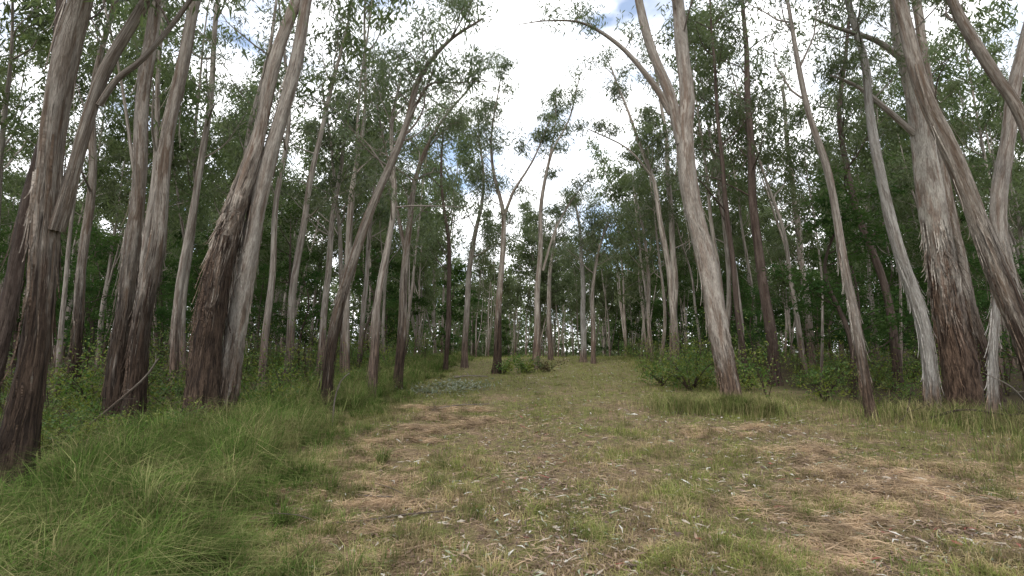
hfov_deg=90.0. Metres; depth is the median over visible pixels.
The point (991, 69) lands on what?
gum tree
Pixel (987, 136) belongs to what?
gum tree
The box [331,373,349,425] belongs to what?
fallen branch
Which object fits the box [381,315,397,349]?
understory tree
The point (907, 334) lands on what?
understory tree
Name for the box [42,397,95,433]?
shrub
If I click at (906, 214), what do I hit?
gum tree
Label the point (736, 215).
gum tree
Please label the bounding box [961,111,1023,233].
gum tree
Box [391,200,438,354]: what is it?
gum tree
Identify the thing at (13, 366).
understory tree
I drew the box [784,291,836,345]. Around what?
understory tree
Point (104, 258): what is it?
understory tree
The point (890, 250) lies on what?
gum tree
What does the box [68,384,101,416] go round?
shrub
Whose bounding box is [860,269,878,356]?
gum tree
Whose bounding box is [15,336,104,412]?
shrub
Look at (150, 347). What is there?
shrub
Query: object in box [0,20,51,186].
gum tree
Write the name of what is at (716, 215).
gum tree
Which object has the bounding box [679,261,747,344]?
understory tree
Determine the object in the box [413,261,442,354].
gum tree
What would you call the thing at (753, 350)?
shrub
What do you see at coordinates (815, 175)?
gum tree
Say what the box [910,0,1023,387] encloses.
gum tree
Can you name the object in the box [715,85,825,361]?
gum tree
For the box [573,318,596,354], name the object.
understory tree
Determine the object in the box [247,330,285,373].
shrub
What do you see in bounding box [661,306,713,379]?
shrub
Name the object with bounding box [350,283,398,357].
understory tree
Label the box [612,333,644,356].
shrub
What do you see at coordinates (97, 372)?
shrub
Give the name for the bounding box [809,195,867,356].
gum tree
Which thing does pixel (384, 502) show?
dry straw
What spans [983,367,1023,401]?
fallen branch
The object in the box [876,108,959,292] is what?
gum tree
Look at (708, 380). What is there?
shrub
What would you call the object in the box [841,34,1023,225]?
gum tree
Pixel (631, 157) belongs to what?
gum tree
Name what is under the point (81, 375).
shrub
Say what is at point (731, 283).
understory tree
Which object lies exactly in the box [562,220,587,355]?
gum tree
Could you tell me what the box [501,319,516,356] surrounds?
understory tree
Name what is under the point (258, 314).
understory tree
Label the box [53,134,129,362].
gum tree
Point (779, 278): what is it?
gum tree
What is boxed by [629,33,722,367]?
gum tree
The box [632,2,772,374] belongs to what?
gum tree
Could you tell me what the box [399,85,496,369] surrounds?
gum tree
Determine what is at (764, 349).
shrub
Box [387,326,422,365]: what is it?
shrub
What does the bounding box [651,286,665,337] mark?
gum tree
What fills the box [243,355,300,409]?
shrub
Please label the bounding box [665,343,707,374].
shrub
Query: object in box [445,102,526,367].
gum tree
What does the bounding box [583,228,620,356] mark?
gum tree
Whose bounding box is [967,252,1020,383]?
understory tree
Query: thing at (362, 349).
shrub
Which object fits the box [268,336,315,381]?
shrub
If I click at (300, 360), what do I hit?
shrub
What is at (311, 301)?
gum tree
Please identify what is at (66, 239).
gum tree
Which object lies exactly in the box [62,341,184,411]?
shrub
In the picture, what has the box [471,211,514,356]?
gum tree
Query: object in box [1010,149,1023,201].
gum tree
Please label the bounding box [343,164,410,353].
gum tree
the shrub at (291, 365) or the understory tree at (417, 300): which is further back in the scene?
the understory tree at (417, 300)
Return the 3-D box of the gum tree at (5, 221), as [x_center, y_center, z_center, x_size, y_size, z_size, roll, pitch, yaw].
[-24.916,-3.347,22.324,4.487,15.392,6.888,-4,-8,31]
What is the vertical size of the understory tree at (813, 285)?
7.575 m
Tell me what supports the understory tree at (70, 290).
on the ground at (1014, 397)
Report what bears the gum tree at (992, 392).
on the ground at (1014, 397)
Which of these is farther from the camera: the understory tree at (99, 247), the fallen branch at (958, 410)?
the understory tree at (99, 247)
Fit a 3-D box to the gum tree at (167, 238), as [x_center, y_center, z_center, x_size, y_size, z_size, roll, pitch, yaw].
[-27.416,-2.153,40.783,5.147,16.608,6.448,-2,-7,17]
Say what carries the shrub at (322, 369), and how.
on the ground at (1014, 397)
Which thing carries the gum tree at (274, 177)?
on the ground at (1014, 397)
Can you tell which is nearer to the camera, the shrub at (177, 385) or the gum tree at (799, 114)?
the shrub at (177, 385)
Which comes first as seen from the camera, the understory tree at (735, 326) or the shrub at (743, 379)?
the shrub at (743, 379)
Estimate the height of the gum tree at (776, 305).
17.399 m
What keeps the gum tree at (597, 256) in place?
on the ground at (1014, 397)
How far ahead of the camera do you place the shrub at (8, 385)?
14.25 m
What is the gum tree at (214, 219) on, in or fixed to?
on the ground at (1014, 397)
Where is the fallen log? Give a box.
[449,368,487,377]
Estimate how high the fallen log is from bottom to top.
0.497 m
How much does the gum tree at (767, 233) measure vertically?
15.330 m
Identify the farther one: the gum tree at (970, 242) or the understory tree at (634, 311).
the understory tree at (634, 311)
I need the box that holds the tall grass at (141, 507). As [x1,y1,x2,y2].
[0,349,479,575]
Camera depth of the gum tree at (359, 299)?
58.90 m
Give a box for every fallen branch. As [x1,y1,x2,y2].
[89,353,158,424]
[272,510,455,527]
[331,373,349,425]
[332,483,405,497]
[430,398,489,409]
[892,387,931,424]
[923,406,1023,420]
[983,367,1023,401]
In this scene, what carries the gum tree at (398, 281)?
on the ground at (1014, 397)
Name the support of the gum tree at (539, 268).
on the ground at (1014, 397)
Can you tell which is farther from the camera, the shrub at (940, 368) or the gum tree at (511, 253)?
the gum tree at (511, 253)
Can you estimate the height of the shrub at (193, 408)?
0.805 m
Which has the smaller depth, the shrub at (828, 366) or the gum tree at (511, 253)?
the shrub at (828, 366)
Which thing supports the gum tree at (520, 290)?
on the ground at (1014, 397)
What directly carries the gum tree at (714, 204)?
on the ground at (1014, 397)
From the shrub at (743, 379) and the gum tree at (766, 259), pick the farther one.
the gum tree at (766, 259)
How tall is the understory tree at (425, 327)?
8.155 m
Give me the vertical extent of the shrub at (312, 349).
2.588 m
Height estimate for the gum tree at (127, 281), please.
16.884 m
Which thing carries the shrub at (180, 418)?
on the ground at (1014, 397)
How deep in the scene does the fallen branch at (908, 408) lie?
10.74 m
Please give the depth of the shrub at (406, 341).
31.68 m
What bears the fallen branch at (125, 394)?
on the ground at (1014, 397)
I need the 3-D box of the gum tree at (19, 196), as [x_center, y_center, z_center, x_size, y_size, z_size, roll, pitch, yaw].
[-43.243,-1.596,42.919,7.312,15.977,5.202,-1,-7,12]
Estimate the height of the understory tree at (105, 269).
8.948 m
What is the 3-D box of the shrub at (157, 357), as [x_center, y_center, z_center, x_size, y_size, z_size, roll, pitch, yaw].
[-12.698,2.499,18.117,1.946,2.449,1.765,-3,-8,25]
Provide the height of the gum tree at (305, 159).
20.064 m
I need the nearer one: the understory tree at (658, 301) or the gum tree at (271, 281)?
the gum tree at (271, 281)
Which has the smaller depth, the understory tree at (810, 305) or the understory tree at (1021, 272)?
the understory tree at (1021, 272)
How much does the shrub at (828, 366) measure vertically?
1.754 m
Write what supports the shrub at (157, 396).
on the ground at (1014, 397)
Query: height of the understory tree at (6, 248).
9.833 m
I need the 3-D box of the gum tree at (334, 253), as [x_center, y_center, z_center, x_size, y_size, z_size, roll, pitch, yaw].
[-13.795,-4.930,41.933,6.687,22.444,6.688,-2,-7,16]
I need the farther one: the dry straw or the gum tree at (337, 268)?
the gum tree at (337, 268)
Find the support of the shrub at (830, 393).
on the ground at (1014, 397)
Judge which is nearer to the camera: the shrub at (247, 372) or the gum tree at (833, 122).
the shrub at (247, 372)
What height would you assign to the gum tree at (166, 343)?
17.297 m
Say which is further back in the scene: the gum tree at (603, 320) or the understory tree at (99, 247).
the gum tree at (603, 320)
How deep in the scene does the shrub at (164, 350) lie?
18.82 m
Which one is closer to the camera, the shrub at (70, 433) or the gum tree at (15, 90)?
the shrub at (70, 433)
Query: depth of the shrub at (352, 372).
16.81 m
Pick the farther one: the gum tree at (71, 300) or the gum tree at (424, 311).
the gum tree at (424, 311)
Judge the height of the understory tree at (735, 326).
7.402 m
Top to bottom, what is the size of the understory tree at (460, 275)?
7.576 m
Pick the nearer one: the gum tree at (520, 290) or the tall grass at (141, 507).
the tall grass at (141, 507)
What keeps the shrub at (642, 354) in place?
on the ground at (1014, 397)
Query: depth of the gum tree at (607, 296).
55.61 m
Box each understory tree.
[0,195,97,304]
[0,225,25,314]
[0,240,113,376]
[24,220,157,374]
[54,243,119,359]
[54,286,104,346]
[55,255,105,354]
[56,256,117,333]
[68,241,169,330]
[85,295,112,352]
[86,254,196,373]
[87,257,168,335]
[151,250,203,341]
[156,221,198,357]
[157,246,207,334]
[159,266,197,338]
[164,230,255,334]
[244,262,295,366]
[248,272,285,353]
[249,193,326,335]
[270,251,334,368]
[282,303,318,361]
[305,295,331,349]
[314,296,355,341]
[326,243,398,364]
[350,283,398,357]
[356,254,419,347]
[379,265,431,343]
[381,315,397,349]
[389,301,417,341]
[410,306,430,354]
[425,263,482,353]
[429,316,452,350]
[459,302,490,356]
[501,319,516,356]
[524,314,547,348]
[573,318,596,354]
[596,305,630,355]
[606,306,627,353]
[613,314,636,353]
[620,272,663,355]
[628,284,668,344]
[631,308,661,344]
[637,249,704,342]
[638,277,697,343]
[646,299,669,356]
[656,306,694,347]
[667,290,704,354]
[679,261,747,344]
[680,233,753,333]
[687,293,704,355]
[689,270,759,349]
[690,268,735,342]
[724,270,782,343]
[730,278,776,343]
[730,286,790,371]
[730,297,747,352]
[749,282,792,349]
[756,151,932,399]
[774,292,796,355]
[781,245,886,369]
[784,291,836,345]
[787,217,906,351]
[787,274,839,363]
[787,278,813,356]
[792,280,841,360]
[792,291,835,349]
[816,292,872,351]
[826,300,867,358]
[831,288,883,334]
[855,234,925,327]
[860,252,926,359]
[864,266,936,364]
[866,287,932,354]
[875,209,991,350]
[909,233,988,324]
[909,274,938,360]
[927,243,1009,348]
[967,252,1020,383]
[974,281,1010,348]
[975,248,1023,360]
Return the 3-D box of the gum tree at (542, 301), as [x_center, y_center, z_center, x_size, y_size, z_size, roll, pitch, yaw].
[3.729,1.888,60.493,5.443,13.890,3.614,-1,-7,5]
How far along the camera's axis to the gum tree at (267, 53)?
17.15 m
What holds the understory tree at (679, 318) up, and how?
on the ground at (1014, 397)
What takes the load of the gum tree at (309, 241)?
on the ground at (1014, 397)
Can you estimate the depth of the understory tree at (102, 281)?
33.37 m
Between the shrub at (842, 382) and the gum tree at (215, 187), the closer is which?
the shrub at (842, 382)
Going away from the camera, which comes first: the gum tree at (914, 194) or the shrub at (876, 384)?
the shrub at (876, 384)
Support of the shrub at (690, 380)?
on the ground at (1014, 397)
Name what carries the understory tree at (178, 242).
on the ground at (1014, 397)
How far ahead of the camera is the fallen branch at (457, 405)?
13.15 m
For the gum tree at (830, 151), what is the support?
on the ground at (1014, 397)
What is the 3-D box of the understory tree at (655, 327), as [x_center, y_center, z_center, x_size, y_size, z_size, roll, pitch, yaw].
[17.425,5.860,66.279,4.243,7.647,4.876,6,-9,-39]
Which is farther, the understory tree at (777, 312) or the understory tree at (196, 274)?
the understory tree at (777, 312)
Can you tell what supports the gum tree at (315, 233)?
on the ground at (1014, 397)
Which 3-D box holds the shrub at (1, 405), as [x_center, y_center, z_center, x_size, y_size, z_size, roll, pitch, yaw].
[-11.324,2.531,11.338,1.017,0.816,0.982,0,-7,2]
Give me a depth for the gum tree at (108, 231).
51.58 m
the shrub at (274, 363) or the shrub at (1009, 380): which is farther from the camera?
the shrub at (274, 363)
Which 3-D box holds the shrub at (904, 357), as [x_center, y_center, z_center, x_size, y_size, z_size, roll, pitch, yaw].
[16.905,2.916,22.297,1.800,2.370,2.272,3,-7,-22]
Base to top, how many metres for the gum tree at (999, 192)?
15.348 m
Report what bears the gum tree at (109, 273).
on the ground at (1014, 397)
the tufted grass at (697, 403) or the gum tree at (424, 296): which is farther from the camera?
the gum tree at (424, 296)
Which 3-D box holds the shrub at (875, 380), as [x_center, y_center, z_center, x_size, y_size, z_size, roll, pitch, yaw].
[9.478,2.220,14.133,2.322,2.799,2.513,-2,-7,18]
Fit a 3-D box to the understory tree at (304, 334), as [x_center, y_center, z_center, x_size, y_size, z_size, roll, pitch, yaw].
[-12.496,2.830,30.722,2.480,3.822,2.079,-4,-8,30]
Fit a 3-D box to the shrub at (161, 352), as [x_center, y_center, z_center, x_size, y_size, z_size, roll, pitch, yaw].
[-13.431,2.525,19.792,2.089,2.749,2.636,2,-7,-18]
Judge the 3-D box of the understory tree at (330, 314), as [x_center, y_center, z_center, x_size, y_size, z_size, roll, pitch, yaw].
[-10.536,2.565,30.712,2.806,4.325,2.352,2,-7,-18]
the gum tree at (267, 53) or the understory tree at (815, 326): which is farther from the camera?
the understory tree at (815, 326)
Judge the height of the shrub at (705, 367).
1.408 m
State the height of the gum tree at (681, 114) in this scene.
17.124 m
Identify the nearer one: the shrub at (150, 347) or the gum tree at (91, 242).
the shrub at (150, 347)
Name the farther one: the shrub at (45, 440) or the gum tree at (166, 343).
the gum tree at (166, 343)
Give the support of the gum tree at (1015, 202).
on the ground at (1014, 397)
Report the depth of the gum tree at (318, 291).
59.07 m
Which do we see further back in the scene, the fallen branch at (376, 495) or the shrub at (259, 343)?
the shrub at (259, 343)
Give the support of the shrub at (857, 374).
on the ground at (1014, 397)
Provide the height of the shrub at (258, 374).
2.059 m
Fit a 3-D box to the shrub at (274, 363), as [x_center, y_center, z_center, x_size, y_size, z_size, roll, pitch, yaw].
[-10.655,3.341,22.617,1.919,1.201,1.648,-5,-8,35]
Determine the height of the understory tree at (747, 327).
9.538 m
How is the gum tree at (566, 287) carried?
on the ground at (1014, 397)
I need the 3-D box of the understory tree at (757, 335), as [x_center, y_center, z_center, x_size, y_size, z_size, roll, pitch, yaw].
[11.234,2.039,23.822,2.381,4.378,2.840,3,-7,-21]
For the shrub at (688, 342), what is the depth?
35.97 m
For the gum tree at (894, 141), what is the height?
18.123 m
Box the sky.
[0,0,1023,351]
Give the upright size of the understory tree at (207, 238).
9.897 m
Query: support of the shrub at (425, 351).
on the ground at (1014, 397)
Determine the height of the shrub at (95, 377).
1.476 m
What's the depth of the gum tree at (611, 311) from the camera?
62.18 m
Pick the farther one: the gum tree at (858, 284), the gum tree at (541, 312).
the gum tree at (541, 312)
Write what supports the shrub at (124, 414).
on the ground at (1014, 397)
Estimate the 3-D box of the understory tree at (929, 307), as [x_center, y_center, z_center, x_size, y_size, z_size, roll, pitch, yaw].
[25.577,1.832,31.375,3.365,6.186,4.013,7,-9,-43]
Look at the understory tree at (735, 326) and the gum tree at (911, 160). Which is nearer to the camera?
the gum tree at (911, 160)
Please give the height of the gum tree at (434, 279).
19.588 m
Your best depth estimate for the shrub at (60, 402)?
12.65 m
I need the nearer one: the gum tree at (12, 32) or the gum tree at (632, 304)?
the gum tree at (12, 32)
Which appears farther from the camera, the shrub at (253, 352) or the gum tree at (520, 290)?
the gum tree at (520, 290)
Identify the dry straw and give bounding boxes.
[226,359,1023,575]
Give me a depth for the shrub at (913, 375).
19.79 m
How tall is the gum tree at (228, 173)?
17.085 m
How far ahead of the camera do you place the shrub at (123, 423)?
7.87 m
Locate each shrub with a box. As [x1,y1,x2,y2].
[0,349,13,411]
[0,393,6,414]
[1,354,56,396]
[1,369,12,397]
[2,358,100,406]
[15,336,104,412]
[37,413,84,453]
[41,410,102,449]
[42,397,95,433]
[42,400,98,440]
[42,407,79,430]
[42,410,71,427]
[46,342,106,413]
[48,392,108,427]
[49,361,100,393]
[49,376,98,408]
[52,318,108,390]
[61,355,150,402]
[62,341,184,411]
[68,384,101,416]
[82,355,105,391]
[84,396,140,436]
[94,326,160,373]
[99,411,165,443]
[140,398,211,439]
[146,399,167,422]
[147,355,166,400]
[147,363,185,396]
[147,374,183,417]
[148,322,169,381]
[149,311,193,382]
[149,319,169,380]
[149,325,181,379]
[155,352,187,407]
[158,397,220,427]
[166,366,185,397]
[227,360,303,409]
[240,357,257,383]
[241,339,290,398]
[242,315,281,382]
[242,361,274,380]
[243,329,312,400]
[243,348,320,393]
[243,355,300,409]
[244,314,278,362]
[244,337,279,371]
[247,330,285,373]
[252,358,282,373]
[259,339,310,370]
[263,305,355,386]
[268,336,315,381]
[293,353,312,367]
[301,323,318,367]
[311,357,347,378]
[328,317,397,371]
[335,328,357,366]
[337,363,364,384]
[350,344,369,370]
[351,336,404,366]
[352,341,391,363]
[353,316,396,363]
[387,317,429,354]
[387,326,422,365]
[407,316,445,357]
[412,322,435,355]
[483,351,519,374]
[512,354,542,373]
[530,355,569,371]
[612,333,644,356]
[617,328,642,356]
[619,333,654,371]
[631,353,696,386]
[633,313,675,367]
[639,342,667,363]
[644,347,718,390]
[652,347,698,386]
[653,343,666,365]
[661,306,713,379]
[661,326,699,370]
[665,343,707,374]
[665,343,712,369]
[667,318,703,369]
[680,331,698,356]
[682,358,717,389]
[686,346,712,366]
[686,351,717,382]
[694,352,766,389]
[700,346,713,368]
[707,331,774,385]
[712,350,773,392]
[730,326,788,376]
[734,310,807,396]
[747,336,779,362]
[755,314,785,365]
[780,349,878,402]
[781,355,811,373]
[782,340,819,378]
[788,360,819,387]
[792,344,869,384]
[801,319,906,403]
[805,366,828,383]
[810,343,876,398]
[812,337,846,365]
[819,361,848,375]
[823,349,849,371]
[825,329,880,380]
[843,352,918,378]
[844,362,881,381]
[846,358,908,387]
[868,346,920,381]
[870,333,915,371]
[872,362,918,391]
[873,340,939,382]
[879,373,922,400]
[902,332,1003,394]
[903,326,939,387]
[937,342,1014,397]
[982,320,1021,395]
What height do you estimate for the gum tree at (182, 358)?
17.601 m
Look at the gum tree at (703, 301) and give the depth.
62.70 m
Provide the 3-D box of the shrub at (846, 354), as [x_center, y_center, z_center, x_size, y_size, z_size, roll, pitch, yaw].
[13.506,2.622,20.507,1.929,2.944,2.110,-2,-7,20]
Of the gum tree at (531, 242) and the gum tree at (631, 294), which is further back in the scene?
the gum tree at (531, 242)
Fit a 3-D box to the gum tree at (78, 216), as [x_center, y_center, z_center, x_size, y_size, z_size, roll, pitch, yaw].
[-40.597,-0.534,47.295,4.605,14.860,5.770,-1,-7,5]
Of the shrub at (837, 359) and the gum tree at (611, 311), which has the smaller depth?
the shrub at (837, 359)
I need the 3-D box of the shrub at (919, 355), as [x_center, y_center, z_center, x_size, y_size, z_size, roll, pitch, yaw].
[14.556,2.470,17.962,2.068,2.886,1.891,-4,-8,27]
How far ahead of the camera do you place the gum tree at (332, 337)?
12.69 m
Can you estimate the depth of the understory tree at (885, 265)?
31.20 m
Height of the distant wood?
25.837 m
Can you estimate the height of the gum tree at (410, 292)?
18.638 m
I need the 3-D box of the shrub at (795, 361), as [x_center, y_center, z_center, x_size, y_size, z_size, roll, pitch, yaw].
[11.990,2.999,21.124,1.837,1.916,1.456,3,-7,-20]
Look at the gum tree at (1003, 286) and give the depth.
9.30 m
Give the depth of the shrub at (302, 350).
14.96 m
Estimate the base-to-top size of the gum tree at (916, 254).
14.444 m
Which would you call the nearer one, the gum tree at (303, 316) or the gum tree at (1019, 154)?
the gum tree at (1019, 154)
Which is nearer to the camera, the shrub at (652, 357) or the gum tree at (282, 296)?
the shrub at (652, 357)
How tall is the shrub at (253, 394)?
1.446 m
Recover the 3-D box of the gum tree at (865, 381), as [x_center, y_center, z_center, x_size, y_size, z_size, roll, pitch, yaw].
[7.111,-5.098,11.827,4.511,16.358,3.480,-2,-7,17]
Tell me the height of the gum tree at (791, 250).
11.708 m
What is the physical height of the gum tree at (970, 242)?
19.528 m
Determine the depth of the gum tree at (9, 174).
30.82 m
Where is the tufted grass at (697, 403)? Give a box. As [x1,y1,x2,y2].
[197,355,1023,575]
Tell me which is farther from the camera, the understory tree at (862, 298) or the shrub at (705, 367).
the understory tree at (862, 298)
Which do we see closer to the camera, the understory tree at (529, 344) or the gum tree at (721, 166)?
the gum tree at (721, 166)
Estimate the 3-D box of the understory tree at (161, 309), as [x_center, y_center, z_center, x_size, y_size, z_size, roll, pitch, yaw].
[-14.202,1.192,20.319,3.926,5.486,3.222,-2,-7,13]
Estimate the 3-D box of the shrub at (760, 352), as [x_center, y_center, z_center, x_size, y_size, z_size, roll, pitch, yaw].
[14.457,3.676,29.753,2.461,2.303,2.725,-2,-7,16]
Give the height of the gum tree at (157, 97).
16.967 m
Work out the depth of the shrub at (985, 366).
13.12 m
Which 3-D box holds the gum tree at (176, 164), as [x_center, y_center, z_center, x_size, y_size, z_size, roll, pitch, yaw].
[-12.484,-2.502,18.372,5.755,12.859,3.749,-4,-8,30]
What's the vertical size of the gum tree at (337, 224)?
14.399 m
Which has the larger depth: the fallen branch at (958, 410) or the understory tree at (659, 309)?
the understory tree at (659, 309)
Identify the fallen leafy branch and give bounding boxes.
[406,381,507,397]
[419,376,501,390]
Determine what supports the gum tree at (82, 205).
on the ground at (1014, 397)
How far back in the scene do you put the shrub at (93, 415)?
9.68 m
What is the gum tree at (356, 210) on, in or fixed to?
on the ground at (1014, 397)
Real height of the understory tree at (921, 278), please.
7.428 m
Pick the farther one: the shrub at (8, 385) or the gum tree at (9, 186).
the gum tree at (9, 186)
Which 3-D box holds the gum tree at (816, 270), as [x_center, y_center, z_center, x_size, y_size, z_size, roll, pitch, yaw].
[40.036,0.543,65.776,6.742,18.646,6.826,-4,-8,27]
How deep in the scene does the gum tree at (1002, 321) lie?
27.04 m
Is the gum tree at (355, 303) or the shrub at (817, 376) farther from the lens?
the gum tree at (355, 303)
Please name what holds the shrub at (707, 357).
on the ground at (1014, 397)
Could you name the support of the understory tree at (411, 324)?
on the ground at (1014, 397)
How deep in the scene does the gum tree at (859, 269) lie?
49.80 m
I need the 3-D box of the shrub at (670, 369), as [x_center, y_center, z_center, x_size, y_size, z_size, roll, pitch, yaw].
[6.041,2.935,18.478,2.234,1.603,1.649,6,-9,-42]
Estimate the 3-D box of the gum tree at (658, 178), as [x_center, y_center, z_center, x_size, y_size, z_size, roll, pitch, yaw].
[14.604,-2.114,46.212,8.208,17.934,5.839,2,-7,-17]
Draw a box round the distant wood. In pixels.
[8,202,1015,356]
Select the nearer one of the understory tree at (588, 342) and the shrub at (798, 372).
the shrub at (798, 372)
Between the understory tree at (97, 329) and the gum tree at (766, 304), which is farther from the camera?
the understory tree at (97, 329)
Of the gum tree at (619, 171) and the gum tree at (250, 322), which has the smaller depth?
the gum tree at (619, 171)
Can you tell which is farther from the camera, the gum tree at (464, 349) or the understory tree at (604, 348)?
the understory tree at (604, 348)
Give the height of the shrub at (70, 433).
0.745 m
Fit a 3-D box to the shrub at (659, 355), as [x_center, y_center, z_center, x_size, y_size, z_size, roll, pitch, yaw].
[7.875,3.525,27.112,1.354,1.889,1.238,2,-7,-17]
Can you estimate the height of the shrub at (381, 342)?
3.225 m
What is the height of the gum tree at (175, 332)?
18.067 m
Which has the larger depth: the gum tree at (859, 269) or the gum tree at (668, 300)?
the gum tree at (668, 300)
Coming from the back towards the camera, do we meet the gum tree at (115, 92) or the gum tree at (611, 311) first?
the gum tree at (611, 311)
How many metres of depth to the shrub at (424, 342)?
32.27 m
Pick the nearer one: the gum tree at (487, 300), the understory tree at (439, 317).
the understory tree at (439, 317)
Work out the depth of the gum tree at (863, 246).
35.03 m
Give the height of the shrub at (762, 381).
3.179 m
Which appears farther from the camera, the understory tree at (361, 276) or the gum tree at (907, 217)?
the gum tree at (907, 217)
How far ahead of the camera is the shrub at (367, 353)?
25.82 m
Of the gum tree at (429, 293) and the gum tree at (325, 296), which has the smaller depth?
the gum tree at (325, 296)
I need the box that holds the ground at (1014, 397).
[0,352,1023,575]
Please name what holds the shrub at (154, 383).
on the ground at (1014, 397)
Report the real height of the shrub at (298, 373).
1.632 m
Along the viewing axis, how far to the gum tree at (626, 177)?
34.52 m
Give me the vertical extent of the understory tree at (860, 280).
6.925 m
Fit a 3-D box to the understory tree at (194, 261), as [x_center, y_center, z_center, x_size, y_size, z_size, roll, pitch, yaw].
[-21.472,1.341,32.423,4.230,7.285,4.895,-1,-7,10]
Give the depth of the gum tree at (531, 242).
56.27 m
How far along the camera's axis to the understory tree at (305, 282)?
25.91 m
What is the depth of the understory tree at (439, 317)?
68.79 m
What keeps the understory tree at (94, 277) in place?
on the ground at (1014, 397)
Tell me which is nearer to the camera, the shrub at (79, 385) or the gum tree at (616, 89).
the shrub at (79, 385)
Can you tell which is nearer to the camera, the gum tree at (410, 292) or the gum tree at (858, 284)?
the gum tree at (410, 292)
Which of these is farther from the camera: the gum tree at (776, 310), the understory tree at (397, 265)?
the gum tree at (776, 310)
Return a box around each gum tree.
[0,0,93,223]
[0,0,150,392]
[0,0,153,403]
[0,0,326,502]
[0,15,52,218]
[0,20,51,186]
[0,80,16,236]
[0,141,28,268]
[0,173,25,291]
[0,180,21,272]
[1,95,118,347]
[1,147,33,257]
[8,0,232,324]
[10,0,177,401]
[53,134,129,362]
[54,204,88,355]
[61,106,128,305]
[61,162,91,259]
[62,47,131,367]
[62,199,104,309]
[72,107,173,368]
[72,196,103,277]
[75,0,256,380]
[78,121,148,358]
[80,0,222,230]
[81,164,129,354]
[97,49,221,244]
[98,0,201,427]
[100,117,212,231]
[104,70,218,296]
[115,0,244,428]
[116,113,197,372]
[120,114,221,277]
[120,162,187,356]
[146,114,218,309]
[159,245,179,356]
[164,0,256,394]
[167,164,189,258]
[174,104,232,356]
[181,0,299,423]
[183,55,294,310]
[190,175,230,297]
[195,191,272,257]
[198,0,318,241]
[199,211,269,282]
[202,132,280,271]
[203,75,291,274]
[213,78,296,348]
[220,0,311,414]
[221,0,327,388]
[221,80,299,322]
[243,0,385,381]
[246,272,265,355]
[250,214,279,354]
[254,137,314,354]
[258,212,302,351]
[260,111,334,355]
[264,155,356,361]
[265,175,319,345]
[267,219,311,345]
[270,54,412,373]
[272,60,403,376]
[276,0,431,375]
[287,265,314,351]
[293,127,353,357]
[298,192,337,356]
[301,217,336,354]
[315,118,365,340]
[317,0,500,412]
[317,44,397,247]
[319,34,490,397]
[320,169,385,352]
[323,99,419,369]
[323,118,416,306]
[326,36,506,391]
[330,108,415,351]
[335,249,375,350]
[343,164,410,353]
[343,191,393,328]
[344,124,419,359]
[350,242,378,347]
[355,246,413,346]
[375,188,425,296]
[381,99,453,357]
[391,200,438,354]
[397,128,451,355]
[398,190,455,352]
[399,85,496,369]
[399,237,446,354]
[408,195,443,352]
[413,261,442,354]
[415,99,486,353]
[435,256,471,354]
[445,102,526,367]
[454,44,569,373]
[455,205,500,356]
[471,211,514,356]
[474,248,498,355]
[492,191,536,355]
[494,267,528,354]
[503,62,603,369]
[506,204,549,355]
[507,220,573,356]
[518,0,742,397]
[521,273,562,356]
[523,205,574,355]
[525,210,578,359]
[531,242,579,356]
[531,245,562,349]
[536,234,569,356]
[547,184,619,361]
[554,257,570,356]
[557,199,634,363]
[559,229,586,351]
[559,242,598,325]
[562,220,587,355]
[566,45,679,370]
[568,225,606,333]
[568,286,590,335]
[578,131,653,355]
[579,246,616,347]
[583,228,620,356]
[586,222,624,355]
[596,266,625,355]
[597,134,687,349]
[598,162,663,356]
[610,137,662,358]
[611,230,661,354]
[612,233,655,356]
[614,110,685,362]
[614,167,693,359]
[617,233,637,355]
[624,1,762,305]
[624,169,694,347]
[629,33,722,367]
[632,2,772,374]
[634,133,715,359]
[639,180,700,346]
[647,235,696,319]
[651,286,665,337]
[653,0,787,385]
[658,0,812,385]
[659,261,693,325]
[662,0,779,328]
[671,153,755,296]
[676,131,748,258]
[683,219,724,352]
[690,7,822,379]
[704,84,773,365]
[705,151,759,272]
[709,0,879,420]
[710,141,783,271]
[712,172,781,348]
[712,208,757,356]
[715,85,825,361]
[743,184,824,354]
[751,185,796,303]
[751,198,797,356]
[755,54,824,368]
[762,91,863,385]
[764,198,822,359]
[768,260,793,353]
[781,0,985,415]
[794,135,907,319]
[797,134,865,360]
[803,0,913,391]
[803,228,833,345]
[808,0,944,411]
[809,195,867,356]
[810,52,910,365]
[810,83,909,362]
[814,171,878,356]
[818,174,890,356]
[829,74,921,368]
[836,32,914,369]
[838,154,880,343]
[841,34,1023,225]
[842,118,912,368]
[856,192,902,282]
[859,0,1019,401]
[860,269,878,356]
[867,140,970,273]
[873,207,924,358]
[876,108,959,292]
[879,107,923,252]
[885,0,1023,143]
[888,22,1021,224]
[891,0,1023,381]
[891,104,965,227]
[893,108,985,237]
[902,197,924,266]
[905,190,983,288]
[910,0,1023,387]
[933,65,1023,367]
[950,32,1023,269]
[951,60,1023,370]
[957,138,990,327]
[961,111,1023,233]
[965,74,1023,219]
[969,112,1023,259]
[984,292,1001,424]
[989,22,1023,363]
[996,42,1023,254]
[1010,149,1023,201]
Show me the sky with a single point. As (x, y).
(543, 56)
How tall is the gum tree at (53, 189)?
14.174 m
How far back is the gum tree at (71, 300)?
27.64 m

